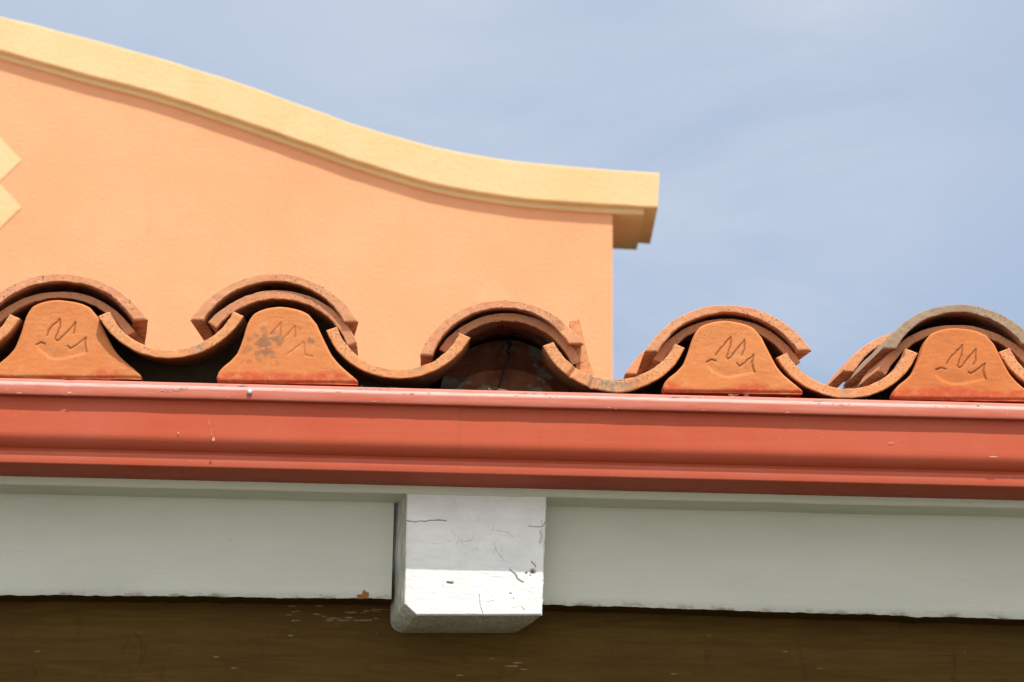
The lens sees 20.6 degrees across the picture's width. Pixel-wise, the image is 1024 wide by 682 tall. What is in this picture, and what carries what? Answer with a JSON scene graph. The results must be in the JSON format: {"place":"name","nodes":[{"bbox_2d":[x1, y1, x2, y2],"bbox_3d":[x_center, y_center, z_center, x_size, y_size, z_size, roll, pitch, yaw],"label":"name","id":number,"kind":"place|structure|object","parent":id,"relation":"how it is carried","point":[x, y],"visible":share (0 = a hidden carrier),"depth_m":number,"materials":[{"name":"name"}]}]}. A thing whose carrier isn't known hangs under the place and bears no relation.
{"place":"outdoors","nodes":[
{"label":"outdoors","id":0,"kind":"place"},
{"bbox_2d":[0,17,658,378],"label":"stucco building","id":1,"kind":"structure","parent":0,"point":[168,198],"depth_m":14.53,"materials":[{"name":"orange paint"}]},
{"bbox_2d":[0,0,1023,388],"label":"sky","id":2,"kind":"structure","parent":0,"point":[841,172],"materials":[{"name":"blue"}]},
{"label":"ground","id":3,"kind":"structure","parent":0,"visible":0},
{"bbox_2d":[0,313,1023,681],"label":"timber house","id":4,"kind":"structure","parent":3,"relation":"on","point":[158,581],"depth_m":3.42,"materials":[{"name":"grey paint"}]},
{"bbox_2d":[0,314,23,356],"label":"trough tile","id":5,"kind":"object","parent":4,"relation":"on","point":[11,328],"visible":0.34,"depth_m":3.47,"materials":[{"name":"ceramic"}]},
{"bbox_2d":[0,300,142,380],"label":"clay plug","id":6,"kind":"object","parent":4,"relation":"on","point":[63,340],"visible":0.99,"depth_m":3.46,"materials":[{"name":"orange ceramic"}]},
{"bbox_2d":[0,292,144,344],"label":"starter tile","id":7,"kind":"object","parent":4,"relation":"on","point":[21,309],"visible":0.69,"depth_m":3.49,"materials":[{"name":"ceramic"}]},
{"bbox_2d":[0,274,147,343],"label":"barrel tile","id":8,"kind":"object","parent":4,"relation":"on","point":[127,309],"visible":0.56,"depth_m":3.49,"materials":[{"name":"ceramic"}]},
{"bbox_2d":[98,311,247,365],"bbox_3d":[-0.428,0.014,3.670,0.178,0.179,0.405,1,-22,-2],"label":"trough tile","id":9,"kind":"object","parent":4,"relation":"on","point":[229,333],"visible":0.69,"depth_m":3.46,"materials":[{"name":"ceramic"}]},
{"bbox_2d":[217,307,357,386],"bbox_3d":[-0.274,0.007,3.458,0.172,0.105,0.024,1,-22,-2],"label":"clay plug","id":10,"kind":"object","parent":9,"relation":"attached to","point":[283,346],"visible":1,"depth_m":3.44,"materials":[{"name":"orange ceramic"}]},
{"bbox_2d":[190,274,357,340],"bbox_3d":[-0.300,-0.022,3.692,0.207,0.161,0.405,1,-22,-2],"label":"barrel tile","id":11,"kind":"object","parent":4,"relation":"on","point":[212,306],"visible":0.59,"depth_m":3.50,"materials":[{"name":"ceramic"}]},
{"bbox_2d":[208,290,357,355],"bbox_3d":[-0.286,-0.018,3.572,0.185,0.116,0.174,1,-22,-2],"label":"starter tile","id":12,"kind":"object","parent":4,"relation":"on","point":[247,306],"visible":0.75,"depth_m":3.49,"materials":[{"name":"ceramic"}]},
{"bbox_2d":[326,327,469,388],"bbox_3d":[-0.148,0.038,3.672,0.178,0.180,0.405,1,-22,-2],"label":"trough tile","id":13,"kind":"object","parent":4,"relation":"on","point":[430,375],"visible":0.73,"depth_m":3.47,"materials":[{"name":"ceramic"}]},
{"bbox_2d":[420,300,582,365],"bbox_3d":[-0.019,0.016,3.688,0.202,0.172,0.405,1,-22,-2],"label":"barrel tile","id":14,"kind":"object","parent":13,"relation":"on","point":[444,331],"visible":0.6,"depth_m":3.49,"materials":[{"name":"ceramic"}]},
{"bbox_2d":[440,340,568,391],"bbox_3d":[-0.010,0.069,3.634,0.168,0.132,0.062,1,-22,-2],"label":"tile end","id":15,"kind":"object","parent":4,"relation":"on","point":[494,355],"visible":0.29,"depth_m":3.62,"materials":[{"name":"brown ceramic"}]},
{"bbox_2d":[456,369,553,391],"bbox_3d":[-0.011,0.079,3.587,0.136,0.077,0.062,1,-22,-2],"label":"tile end","id":16,"kind":"object","parent":4,"relation":"on","point":[514,380],"visible":0.28,"depth_m":3.57,"materials":[{"name":"brown ceramic"}]},
{"bbox_2d":[439,313,580,366],"bbox_3d":[-0.005,0.007,3.582,0.176,0.112,0.174,1,-22,-2],"label":"starter tile","id":17,"kind":"object","parent":4,"relation":"on","point":[538,333],"visible":0.83,"depth_m":3.51,"materials":[{"name":"ceramic"}]},
{"bbox_2d":[0,378,1023,499],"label":"rain gutter","id":18,"kind":"object","parent":4,"relation":"attached to","point":[446,437],"visible":1,"depth_m":3.39,"materials":[{"name":"red paint"}]},
{"bbox_2d":[108,380,1019,406],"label":"crumbs","id":19,"kind":"object","parent":18,"relation":"on","point":[747,394],"visible":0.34,"depth_m":3.42,"materials":[{"name":"black ceramic"}]},
{"bbox_2d":[540,342,684,393],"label":"trough tile","id":20,"kind":"object","parent":4,"relation":"on","point":[561,370],"visible":0.66,"depth_m":3.47,"materials":[{"name":"ceramic"}]},
{"bbox_2d":[569,319,593,375],"bbox_3d":[0.087,0.015,3.525,0.033,0.093,0.052,1,-22,-2],"label":"tile shard","id":21,"kind":"object","parent":20,"relation":"on","point":[584,365],"visible":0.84,"depth_m":3.50,"materials":[{"name":"ceramic"}]},
{"bbox_2d":[623,351,644,378],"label":"barrel tile","id":22,"kind":"object","parent":20,"relation":"on","point":[631,371],"visible":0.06,"depth_m":3.81,"materials":[{"name":"ceramic"}]},
{"bbox_2d":[636,305,810,375],"bbox_3d":[0.261,0.016,3.700,0.208,0.161,0.405,1,-22,-2],"label":"barrel tile","id":23,"kind":"object","parent":20,"relation":"on","point":[791,338],"visible":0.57,"depth_m":3.50,"materials":[{"name":"ceramic"}]},
{"bbox_2d":[661,321,801,396],"bbox_3d":[0.270,0.022,3.475,0.172,0.100,0.024,1,-22,-2],"label":"clay plug","id":24,"kind":"object","parent":20,"relation":"attached to","point":[724,358],"visible":1,"depth_m":3.46,"materials":[{"name":"orange ceramic"}]},
{"bbox_2d":[647,319,799,371],"bbox_3d":[0.264,0.012,3.592,0.183,0.107,0.174,1,-22,-2],"label":"starter tile","id":25,"kind":"object","parent":4,"relation":"on","point":[776,346],"visible":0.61,"depth_m":3.51,"materials":[{"name":"ceramic"}]},
{"bbox_2d":[773,349,917,399],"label":"trough tile","id":26,"kind":"object","parent":4,"relation":"on","point":[809,387],"visible":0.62,"depth_m":3.48,"materials":[{"name":"ceramic"}]},
{"bbox_2d":[889,328,1023,403],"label":"clay plug","id":27,"kind":"object","parent":26,"relation":"attached to","point":[957,365],"visible":0.99,"depth_m":3.46,"materials":[{"name":"orange ceramic"}]},
{"bbox_2d":[843,304,1023,386],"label":"barrel tile","id":28,"kind":"object","parent":4,"relation":"on","point":[991,321],"visible":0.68,"depth_m":3.52,"materials":[{"name":"ceramic"}]},
{"bbox_2d":[826,333,891,387],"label":"barrel tile","id":29,"kind":"object","parent":28,"relation":"on","point":[847,369],"visible":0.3,"depth_m":3.84,"materials":[{"name":"ceramic"}]},
{"bbox_2d":[858,325,1023,386],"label":"starter tile","id":30,"kind":"object","parent":4,"relation":"on","point":[877,371],"visible":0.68,"depth_m":3.52,"materials":[{"name":"ceramic"}]},
{"bbox_2d":[998,348,1023,387],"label":"trough tile","id":31,"kind":"object","parent":4,"relation":"on","point":[1014,368],"visible":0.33,"depth_m":3.49,"materials":[{"name":"ceramic"}]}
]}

